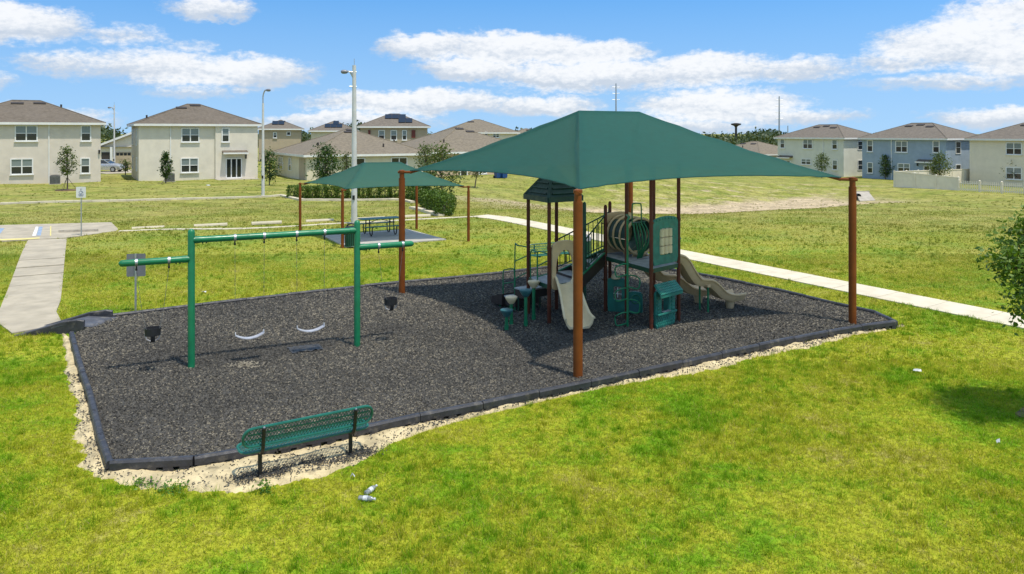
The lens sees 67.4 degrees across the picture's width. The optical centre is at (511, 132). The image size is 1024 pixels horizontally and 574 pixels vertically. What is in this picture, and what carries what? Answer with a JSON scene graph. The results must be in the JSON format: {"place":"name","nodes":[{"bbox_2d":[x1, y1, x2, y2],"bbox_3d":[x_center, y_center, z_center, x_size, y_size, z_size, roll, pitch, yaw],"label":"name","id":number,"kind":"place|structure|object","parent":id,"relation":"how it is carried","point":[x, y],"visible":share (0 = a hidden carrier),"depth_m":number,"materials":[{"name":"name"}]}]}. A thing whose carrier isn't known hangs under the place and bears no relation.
{"place":"outdoors","nodes":[
{"label":"outdoors","id":0,"kind":"place"},
{"bbox_2d":[0,238,66,333],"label":"path","id":1,"kind":"structure","parent":0,"point":[33,299],"depth_m":23.39,"materials":[{"name":"concrete"}]},
{"bbox_2d":[101,170,130,173],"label":"driveway","id":2,"kind":"structure","parent":0,"point":[110,172],"depth_m":90.64,"materials":[{"name":"concrete"}]},
{"bbox_2d":[101,159,122,171],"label":"parked car","id":3,"kind":"object","parent":2,"relation":"on","point":[109,164],"visible":0.49,"depth_m":91.69,"materials":[{"name":"silver metal"}]},
{"bbox_2d":[0,134,1023,573],"bbox_3d":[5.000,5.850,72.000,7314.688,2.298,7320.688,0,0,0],"label":"ground","id":4,"kind":"structure","parent":0,"point":[726,194],"depth_m":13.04,"materials":[{"name":"green plant"}]},
{"bbox_2d":[0,100,105,183],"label":"house","id":5,"kind":"structure","parent":4,"relation":"on","point":[35,135],"depth_m":72.53,"materials":[{"name":"grey paint"}]},
{"bbox_2d":[9,158,33,175],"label":"window","id":6,"kind":"structure","parent":5,"relation":"in","point":[18,166],"depth_m":71.21,"materials":[{"name":"white plastic"}]},
{"bbox_2d":[14,125,37,141],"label":"window","id":7,"kind":"structure","parent":5,"relation":"in","point":[23,133],"depth_m":71.40,"materials":[{"name":"white glass"}]},
{"bbox_2d":[80,158,90,173],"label":"window","id":8,"kind":"structure","parent":5,"relation":"in","point":[84,162],"depth_m":73.81,"materials":[{"name":"white plastic"}]},
{"bbox_2d":[80,125,91,141],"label":"window","id":9,"kind":"structure","parent":5,"relation":"in","point":[85,129],"depth_m":73.84,"materials":[{"name":"white glass"}]},
{"bbox_2d":[49,175,60,183],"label":"air conditioner","id":10,"kind":"object","parent":4,"relation":"on","point":[54,179],"visible":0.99,"depth_m":71.33,"materials":[{"name":"black metal"}]},
{"bbox_2d":[0,222,117,241],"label":"pad","id":11,"kind":"object","parent":4,"relation":"on","point":[21,232],"visible":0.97,"depth_m":37.10,"materials":[{"name":"concrete"}]},
{"bbox_2d":[58,229,97,232],"bbox_3d":[-20.690,4.670,36.657,1.665,0.100,0.180,0,0,-16],"label":"wheel stop","id":12,"kind":"object","parent":11,"relation":"on","point":[83,230],"visible":1,"depth_m":36.61,"materials":[{"name":"grey concrete"}]},
{"bbox_2d":[76,187,85,235],"bbox_3d":[-19.792,3.715,35.280,0.420,2.470,0.068,0,0,-8],"label":"sign post","id":13,"kind":"object","parent":11,"relation":"on","point":[81,192],"visible":0.98,"depth_m":35.27,"materials":[{"name":"metal"}]},
{"bbox_2d":[53,144,80,189],"bbox_3d":[-36.570,2.933,63.369,1.915,4.035,1.931,0,0,34],"label":"young tree","id":14,"kind":"object","parent":4,"relation":"on","point":[65,169],"visible":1,"depth_m":63.22,"materials":[{"name":"green plant"}]},
{"bbox_2d":[14,309,121,335],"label":"playground ramp","id":15,"kind":"structure","parent":4,"relation":"on","point":[77,323],"depth_m":18.18,"materials":[{"name":"plastic"}]},
{"bbox_2d":[108,105,114,161],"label":"light pole","id":16,"kind":"object","parent":4,"relation":"on","point":[113,135],"visible":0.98,"depth_m":94.94,"materials":[{"name":"metal"}]},
{"bbox_2d":[101,132,130,167],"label":"house","id":17,"kind":"structure","parent":4,"relation":"on","point":[122,147],"depth_m":103.73,"materials":[{"name":"beige paint"}]},
{"bbox_2d":[116,152,130,167],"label":"garage door","id":18,"kind":"structure","parent":17,"relation":"in","point":[120,156],"depth_m":103.86,"materials":[{"name":"beige paint"}]},
{"bbox_2d":[117,159,130,174],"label":"young tree","id":19,"kind":"object","parent":4,"relation":"on","point":[126,164],"visible":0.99,"depth_m":85.60,"materials":[{"name":"green plant"}]},
{"bbox_2d":[127,254,145,310],"bbox_3d":[-9.941,4.075,20.295,0.470,1.750,0.060,0,0,-10],"label":"sign post","id":20,"kind":"object","parent":4,"relation":"on","point":[131,271],"visible":0.81,"depth_m":20.30,"materials":[{"name":"metal"}]},
{"bbox_2d":[117,475,165,489],"bbox_3d":[-4.969,4.726,10.354,0.589,0.144,0.411,0,0,0],"label":"weed clump","id":21,"kind":"object","parent":4,"relation":"on","point":[141,480],"visible":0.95,"depth_m":10.33,"materials":[{"name":"green plant"}]},
{"bbox_2d":[0,194,283,204],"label":"kerb","id":22,"kind":"structure","parent":4,"relation":"on","point":[114,200],"depth_m":53.43,"materials":[{"name":"beige concrete"}]},
{"bbox_2d":[157,150,174,182],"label":"young tree","id":23,"kind":"object","parent":4,"relation":"on","point":[165,173],"visible":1,"depth_m":71.90,"materials":[{"name":"green plant"}]},
{"bbox_2d":[145,478,195,497],"bbox_3d":[-4.493,4.736,10.203,0.667,0.160,0.497,0,0,0],"label":"weed clump","id":24,"kind":"object","parent":4,"relation":"on","point":[173,486],"visible":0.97,"depth_m":10.18,"materials":[{"name":"green plant"}]},
{"bbox_2d":[127,104,261,180],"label":"house","id":25,"kind":"structure","parent":4,"relation":"on","point":[199,141],"depth_m":78.32,"materials":[{"name":"beige paint"}]},
{"bbox_2d":[180,158,198,173],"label":"window","id":26,"kind":"structure","parent":25,"relation":"in","point":[187,165],"depth_m":77.45,"materials":[{"name":"white plastic"}]},
{"bbox_2d":[181,128,199,142],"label":"window","id":27,"kind":"structure","parent":25,"relation":"in","point":[188,135],"depth_m":77.50,"materials":[{"name":"white glass"}]},
{"bbox_2d":[221,128,229,142],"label":"window","id":28,"kind":"structure","parent":25,"relation":"in","point":[225,132],"depth_m":79.03,"materials":[{"name":"white plastic"}]},
{"bbox_2d":[225,158,241,178],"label":"sliding door","id":29,"kind":"structure","parent":25,"relation":"in","point":[233,166],"depth_m":79.42,"materials":[{"name":"white plastic"}]},
{"bbox_2d":[194,223,226,226],"bbox_3d":[-15.354,4.700,39.138,1.587,0.140,0.180,0,0,-27],"label":"wheel stop","id":30,"kind":"object","parent":4,"relation":"on","point":[210,224],"visible":0.96,"depth_m":39.09,"materials":[{"name":"beige concrete"}]},
{"bbox_2d":[252,479,275,494],"bbox_3d":[-3.300,4.660,10.139,0.400,0.201,0.241,0,0,0],"label":"weed clump","id":31,"kind":"object","parent":4,"relation":"on","point":[265,485],"visible":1,"depth_m":10.13,"materials":[{"name":"green plant"}]},
{"bbox_2d":[261,89,270,195],"bbox_3d":[-18.659,0.958,58.270,0.729,8.585,0.285,0,0,0],"label":"light pole","id":32,"kind":"object","parent":4,"relation":"on","point":[263,178],"visible":0.98,"depth_m":58.20,"materials":[{"name":"metal"}]},
{"bbox_2d":[251,221,281,224],"bbox_3d":[-12.832,4.700,40.172,1.509,0.140,0.180,0,0,-24],"label":"wheel stop","id":33,"kind":"object","parent":4,"relation":"on","point":[266,222],"visible":1,"depth_m":40.09,"materials":[{"name":"beige concrete"}]},
{"bbox_2d":[257,146,280,184],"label":"young tree","id":34,"kind":"object","parent":4,"relation":"on","point":[271,160],"visible":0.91,"depth_m":69.16,"materials":[{"name":"green plant"}]},
{"bbox_2d":[258,120,303,160],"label":"house","id":35,"kind":"structure","parent":4,"relation":"on","point":[278,134],"depth_m":128.85,"materials":[{"name":"beige paint"}]},
{"bbox_2d":[286,184,301,196],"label":"hedge shrub","id":36,"kind":"object","parent":4,"relation":"on","point":[289,192],"visible":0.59,"depth_m":55.43,"materials":[{"name":"green plant"}]},
{"bbox_2d":[118,216,481,231],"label":"ribbon kerb","id":37,"kind":"structure","parent":4,"relation":"on","point":[289,226],"depth_m":38.59,"materials":[{"name":"beige concrete"}]},
{"bbox_2d":[294,185,311,198],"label":"hedge shrub","id":38,"kind":"object","parent":4,"relation":"on","point":[303,193],"visible":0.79,"depth_m":54.80,"materials":[{"name":"green plant"}]},
{"bbox_2d":[236,405,372,476],"bbox_3d":[-2.922,4.502,10.913,1.870,1.096,0.528,0,0,-32],"label":"park bench","id":39,"kind":"object","parent":4,"relation":"on","point":[356,423],"visible":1,"depth_m":10.76,"materials":[{"name":"green metal"}]},
{"bbox_2d":[304,185,320,198],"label":"hedge shrub","id":40,"kind":"object","parent":4,"relation":"on","point":[311,188],"visible":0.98,"depth_m":54.89,"materials":[{"name":"green plant"}]},
{"bbox_2d":[314,184,330,198],"bbox_3d":[-13.720,4.268,55.378,1.102,1.218,1.185,0,0,-39],"label":"hedge shrub","id":41,"kind":"object","parent":4,"relation":"on","point":[321,190],"visible":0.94,"depth_m":55.11,"materials":[{"name":"green plant"}]},
{"bbox_2d":[304,142,342,188],"bbox_3d":[-15.444,2.790,63.615,3.188,4.249,3.562,0,0,0],"label":"young tree","id":42,"kind":"object","parent":4,"relation":"on","point":[325,172],"visible":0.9,"depth_m":63.31,"materials":[{"name":"green plant"}]},
{"bbox_2d":[324,185,338,198],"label":"hedge shrub","id":43,"kind":"object","parent":4,"relation":"on","point":[333,187],"visible":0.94,"depth_m":55.15,"materials":[{"name":"green plant"}]},
{"bbox_2d":[308,120,359,138],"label":"house","id":44,"kind":"structure","parent":4,"relation":"on","point":[328,128],"depth_m":132.77,"materials":[{"name":"beige paint"}]},
{"bbox_2d":[338,151,351,171],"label":"young tree","id":45,"kind":"object","parent":4,"relation":"on","point":[345,164],"visible":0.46,"depth_m":67.08,"materials":[{"name":"green plant"}]},
{"bbox_2d":[280,195,414,202],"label":"kerb","id":46,"kind":"structure","parent":4,"relation":"on","point":[321,199],"depth_m":53.42,"materials":[{"name":"beige concrete"}]},
{"bbox_2d":[341,59,356,224],"bbox_3d":[-8.447,0.700,39.848,0.848,9.100,0.355,0,0,0],"label":"light pole","id":47,"kind":"object","parent":4,"relation":"on","point":[353,72],"visible":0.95,"depth_m":39.76,"materials":[{"name":"concrete"}]},
{"bbox_2d":[271,128,430,179],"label":"house","id":48,"kind":"structure","parent":4,"relation":"on","point":[291,160],"depth_m":80.86,"materials":[{"name":"beige paint"}]},
{"bbox_2d":[299,158,304,179],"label":"side door","id":49,"kind":"structure","parent":48,"relation":"in","point":[301,161],"depth_m":77.52,"materials":[{"name":"beige paint"}]},
{"bbox_2d":[391,157,407,164],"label":"window","id":50,"kind":"structure","parent":48,"relation":"in","point":[404,160],"depth_m":80.92,"materials":[{"name":"white plastic"}]},
{"bbox_2d":[357,188,371,198],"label":"hedge shrub","id":51,"kind":"object","parent":4,"relation":"on","point":[363,194],"visible":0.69,"depth_m":55.69,"materials":[{"name":"green plant"}]},
{"bbox_2d":[358,495,375,501],"bbox_3d":[-1.868,4.711,9.889,0.236,0.075,0.070,0,0,12],"label":"plastic bottle","id":52,"kind":"object","parent":4,"relation":"on","point":[366,498],"visible":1,"depth_m":9.87,"materials":[{"name":"white plastic"}]},
{"bbox_2d":[366,187,381,197],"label":"hedge shrub","id":53,"kind":"object","parent":4,"relation":"on","point":[374,192],"visible":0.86,"depth_m":55.78,"materials":[{"name":"green plant"}]},
{"bbox_2d":[298,162,469,247],"bbox_3d":[-5.878,3.190,34.650,6.757,3.720,5.029,0,0,-22],"label":"shade structure","id":54,"kind":"object","parent":4,"relation":"on","point":[372,174],"visible":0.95,"depth_m":33.79,"materials":[{"name":"fabric"}]},
{"bbox_2d":[323,229,445,247],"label":"picnic slab","id":55,"kind":"structure","parent":4,"relation":"on","point":[384,236],"depth_m":34.46,"materials":[{"name":"concrete"}]},
{"bbox_2d":[345,223,353,246],"bbox_3d":[-6.647,4.221,31.844,0.582,0.949,0.573,0,0,0],"label":"litter bin","id":56,"kind":"object","parent":55,"relation":"on","point":[349,240],"visible":0.55,"depth_m":31.61,"materials":[{"name":"green metal"}]},
{"bbox_2d":[357,216,405,235],"bbox_3d":[-6.100,4.306,35.450,1.900,0.763,1.700,0,0,-29],"label":"picnic table","id":57,"kind":"object","parent":55,"relation":"on","point":[381,218],"visible":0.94,"depth_m":35.37,"materials":[{"name":"green metal"}]},
{"bbox_2d":[376,187,392,197],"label":"hedge shrub","id":58,"kind":"object","parent":4,"relation":"on","point":[384,189],"visible":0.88,"depth_m":56.00,"materials":[{"name":"green plant"}]},
{"bbox_2d":[387,186,398,197],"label":"hedge shrub","id":59,"kind":"object","parent":4,"relation":"on","point":[395,195],"visible":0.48,"depth_m":56.19,"materials":[{"name":"green plant"}]},
{"bbox_2d":[357,113,430,142],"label":"house","id":60,"kind":"structure","parent":4,"relation":"on","point":[398,128],"depth_m":108.84,"materials":[{"name":"beige paint"}]},
{"bbox_2d":[413,141,435,172],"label":"young tree","id":61,"kind":"object","parent":4,"relation":"on","point":[425,149],"visible":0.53,"depth_m":69.00,"materials":[{"name":"green plant"}]},
{"bbox_2d":[418,189,433,207],"bbox_3d":[-5.230,4.221,48.751,1.379,1.282,1.357,0,0,-27],"label":"hedge shrub","id":62,"kind":"object","parent":4,"relation":"on","point":[422,200],"visible":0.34,"depth_m":48.63,"materials":[{"name":"green plant"}]},
{"bbox_2d":[409,206,443,216],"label":"kerb","id":63,"kind":"structure","parent":4,"relation":"on","point":[426,211],"depth_m":45.81,"materials":[{"name":"beige concrete"}]},
{"bbox_2d":[422,191,445,210],"bbox_3d":[-4.593,4.200,46.387,1.420,1.390,1.394,0,0,15],"label":"hedge shrub","id":64,"kind":"object","parent":4,"relation":"on","point":[429,195],"visible":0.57,"depth_m":46.15,"materials":[{"name":"green plant"}]},
{"bbox_2d":[420,141,465,195],"bbox_3d":[-4.775,2.711,52.213,3.734,4.521,4.329,0,0,0],"label":"young tree","id":65,"kind":"object","parent":4,"relation":"on","point":[443,152],"visible":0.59,"depth_m":51.90,"materials":[{"name":"green plant"}]},
{"bbox_2d":[432,194,454,215],"bbox_3d":[-3.953,4.175,44.447,1.377,1.395,1.357,0,0,-8],"label":"hedge shrub","id":66,"kind":"object","parent":4,"relation":"on","point":[442,205],"visible":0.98,"depth_m":44.11,"materials":[{"name":"green plant"}]},
{"bbox_2d":[432,192,457,210],"bbox_3d":[-4.050,4.219,46.392,1.410,1.291,1.403,0,0,28],"label":"hedge shrub","id":67,"kind":"object","parent":4,"relation":"on","point":[454,198],"visible":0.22,"depth_m":46.35,"materials":[{"name":"green plant"}]},
{"bbox_2d":[400,127,501,176],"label":"house","id":68,"kind":"structure","parent":4,"relation":"on","point":[462,140],"depth_m":88.75,"materials":[{"name":"beige paint"}]},
{"bbox_2d":[439,119,519,138],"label":"house","id":69,"kind":"structure","parent":4,"relation":"on","point":[488,128],"depth_m":124.15,"materials":[{"name":"beige paint"}]},
{"bbox_2d":[75,262,888,468],"bbox_3d":[-0.611,4.746,19.127,17.824,0.208,10.587,0,0,-30],"label":"mulch bed","id":70,"kind":"object","parent":4,"relation":"on","point":[265,413],"visible":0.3,"depth_m":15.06,"materials":[{"name":"rubber"}]},
{"bbox_2d":[224,361,264,368],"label":"pale chips","id":71,"kind":"object","parent":70,"relation":"on","point":[247,363],"visible":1,"depth_m":15.30,"materials":[{"name":"rubber"}]},
{"bbox_2d":[119,220,413,368],"bbox_3d":[-4.847,3.465,15.935,5.902,3.130,0.142,0,0,-27],"label":"swing frame","id":72,"kind":"object","parent":70,"relation":"on","point":[189,258],"visible":0.98,"depth_m":15.58,"materials":[{"name":"green metal"}]},
{"bbox_2d":[136,270,168,342],"bbox_3d":[-6.954,3.348,14.868,0.258,1.417,0.540,0,0,42],"label":"bucket swing","id":73,"kind":"object","parent":72,"relation":"hanging from","point":[151,332],"visible":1,"depth_m":14.79,"materials":[{"name":"rubber"}]},
{"bbox_2d":[235,311,263,338],"bbox_3d":[-5.355,3.234,15.678,0.580,1.928,0.150,0,0,-27],"label":"belt swing","id":74,"kind":"object","parent":72,"relation":"hanging from","point":[256,336],"visible":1,"depth_m":15.66,"materials":[{"name":"plastic"}]},
{"bbox_2d":[296,240,324,331],"bbox_3d":[-4.256,3.234,16.234,0.591,1.928,0.150,0,0,-27],"label":"belt swing","id":75,"kind":"object","parent":72,"relation":"hanging from","point":[317,329],"visible":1,"depth_m":16.27,"materials":[{"name":"plastic"}]},
{"bbox_2d":[379,251,402,310],"bbox_3d":[-2.690,3.293,17.026,0.499,1.307,0.272,0,0,0],"label":"bucket swing","id":76,"kind":"object","parent":72,"relation":"hanging from","point":[390,302],"visible":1,"depth_m":16.95,"materials":[{"name":"rubber"}]},
{"bbox_2d":[287,344,322,352],"bbox_3d":[-4.424,4.601,16.440,0.692,0.034,0.518,0,0,-27],"label":"plastic sheet","id":77,"kind":"object","parent":70,"relation":"on","point":[306,347],"visible":1,"depth_m":16.42,"materials":[{"name":"grey plastic"}]},
{"bbox_2d":[500,308,512,329],"bbox_3d":[-0.128,4.484,18.039,0.300,0.692,0.300,0,0,0],"label":"stepping pod","id":78,"kind":"object","parent":70,"relation":"on","point":[506,313],"visible":0.96,"depth_m":17.99,"materials":[{"name":"blue plastic"}]},
{"bbox_2d":[505,295,517,324],"bbox_3d":[-0.015,4.384,18.520,0.300,0.892,0.300,0,0,0],"label":"stepping pod","id":79,"kind":"object","parent":70,"relation":"on","point":[511,299],"visible":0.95,"depth_m":18.47,"materials":[{"name":"beige plastic"}]},
{"bbox_2d":[519,288,531,326],"bbox_3d":[0.330,4.289,18.397,0.300,1.082,0.300,0,0,0],"label":"stepping pod","id":80,"kind":"object","parent":70,"relation":"on","point":[525,292],"visible":0.95,"depth_m":18.36,"materials":[{"name":"blue plastic"}]},
{"bbox_2d":[528,280,539,320],"bbox_3d":[0.539,4.244,19.027,0.300,1.172,0.300,0,0,0],"label":"stepping pod","id":81,"kind":"object","parent":70,"relation":"on","point":[533,284],"visible":0.94,"depth_m":18.99,"materials":[{"name":"beige plastic"}]},
{"bbox_2d":[491,178,746,329],"bbox_3d":[2.805,2.837,19.494,6.724,4.185,3.756,0,0,0],"label":"play structure","id":82,"kind":"object","parent":70,"relation":"on","point":[658,239],"visible":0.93,"depth_m":19.34,"materials":[{"name":"teal plastic"}]},
{"bbox_2d":[398,110,857,377],"bbox_3d":[2.598,2.175,20.433,8.526,5.510,9.024,0,0,-29],"label":"shade structure","id":83,"kind":"object","parent":70,"relation":"on","point":[579,150],"visible":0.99,"depth_m":18.66,"materials":[{"name":"fabric"}]},
{"bbox_2d":[62,325,904,492],"bbox_3d":[-0.502,4.716,14.441,20.360,0.099,8.882,0,0,0],"label":"sand strip","id":84,"kind":"object","parent":4,"relation":"on","point":[215,469],"visible":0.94,"depth_m":11.21,"materials":[{"name":"beige sand"}]},
{"bbox_2d":[64,324,902,489],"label":"stray mulch chips","id":85,"kind":"object","parent":84,"relation":"on","point":[320,460],"visible":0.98,"depth_m":11.12,"materials":[{"name":"wood"}]},
{"bbox_2d":[69,261,897,471],"bbox_3d":[-0.612,4.664,19.118,18.042,0.232,10.793,0,0,-30],"label":"playground border","id":86,"kind":"object","parent":4,"relation":"on","point":[168,463],"visible":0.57,"depth_m":13.86,"materials":[{"name":"black plastic"}]},
{"bbox_2d":[101,120,886,147],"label":"wood","id":87,"kind":"object","parent":4,"relation":"on","point":[766,136],"visible":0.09,"depth_m":273.42,"materials":[{"name":"green plant"}]},
{"bbox_2d":[530,242,568,263],"bbox_3d":[1.433,4.502,27.461,1.740,1.096,0.528,0,0,-29],"label":"park bench","id":88,"kind":"object","parent":4,"relation":"on","point":[544,254],"visible":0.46,"depth_m":27.41,"materials":[{"name":"green metal"}]},
{"bbox_2d":[737,141,777,156],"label":"house","id":89,"kind":"structure","parent":4,"relation":"on","point":[764,148],"depth_m":129.50,"materials":[{"name":"beige paint"}]},
{"bbox_2d":[774,124,870,176],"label":"house","id":90,"kind":"structure","parent":4,"relation":"on","point":[840,146],"depth_m":115.14,"materials":[{"name":"beige paint"}]},
{"bbox_2d":[803,139,812,148],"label":"window","id":91,"kind":"structure","parent":90,"relation":"in","point":[807,143],"depth_m":116.96,"materials":[{"name":"white glass"}]},
{"bbox_2d":[813,153,831,177],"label":"young tree","id":92,"kind":"object","parent":4,"relation":"on","point":[819,160],"visible":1,"depth_m":108.40,"materials":[{"name":"green plant"}]},
{"bbox_2d":[857,191,874,201],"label":"storm drain","id":93,"kind":"object","parent":4,"relation":"on","point":[862,196],"visible":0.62,"depth_m":79.21,"materials":[{"name":"concrete"}]},
{"bbox_2d":[878,154,893,178],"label":"young tree","id":94,"kind":"object","parent":4,"relation":"on","point":[885,165],"visible":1,"depth_m":105.40,"materials":[{"name":"green plant"}]},
{"bbox_2d":[857,123,977,179],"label":"house","id":95,"kind":"structure","parent":4,"relation":"on","point":[910,147],"depth_m":103.22,"materials":[{"name":"paint"}]},
{"bbox_2d":[895,141,907,152],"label":"window","id":96,"kind":"structure","parent":95,"relation":"in","point":[900,146],"depth_m":103.78,"materials":[{"name":"white glass"}]},
{"bbox_2d":[897,163,909,170],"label":"window","id":97,"kind":"structure","parent":95,"relation":"in","point":[900,166],"depth_m":103.53,"materials":[{"name":"white plastic"}]},
{"bbox_2d":[932,141,939,152],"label":"window","id":98,"kind":"structure","parent":95,"relation":"in","point":[935,144],"depth_m":99.66,"materials":[{"name":"white glass"}]},
{"bbox_2d":[893,171,958,190],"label":"fence","id":99,"kind":"object","parent":4,"relation":"on","point":[911,180],"visible":0.84,"depth_m":86.47,"materials":[{"name":"beige concrete"}]},
{"bbox_2d":[894,168,969,182],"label":"fence","id":100,"kind":"object","parent":4,"relation":"on","point":[962,174],"visible":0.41,"depth_m":95.36,"materials":[{"name":"beige concrete"}]},
{"bbox_2d":[924,150,954,175],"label":"young tree","id":101,"kind":"object","parent":4,"relation":"on","point":[938,167],"visible":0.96,"depth_m":92.40,"materials":[{"name":"green plant"}]},
{"bbox_2d":[959,180,1023,193],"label":"fence","id":102,"kind":"object","parent":4,"relation":"on","point":[1001,191],"visible":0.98,"depth_m":81.00,"materials":[{"name":"beige plastic"}]},
{"bbox_2d":[964,123,1023,186],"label":"house","id":103,"kind":"structure","parent":4,"relation":"on","point":[993,152],"depth_m":93.32,"materials":[{"name":"beige paint"}]},
{"bbox_2d":[1005,167,1022,180],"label":"window","id":104,"kind":"structure","parent":103,"relation":"in","point":[1017,175],"depth_m":91.43,"materials":[{"name":"white plastic"}]},
{"bbox_2d":[1006,142,1022,155],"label":"window","id":105,"kind":"structure","parent":103,"relation":"in","point":[1012,148],"depth_m":91.43,"materials":[{"name":"white glass"}]},
{"bbox_2d":[974,203,1023,335],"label":"oak tree","id":106,"kind":"object","parent":4,"relation":"on","point":[1008,258],"visible":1,"depth_m":12.91,"materials":[{"name":"green plant"}]},
{"bbox_2d":[0,0,1023,133],"label":"sky","id":107,"kind":"structure","parent":0,"point":[699,66],"materials":[{"name":"blue"}]},
{"bbox_2d":[478,214,1023,328],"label":"sidewalk","id":108,"kind":"structure","parent":0,"point":[954,308],"depth_m":23.88,"materials":[{"name":"beige concrete"}]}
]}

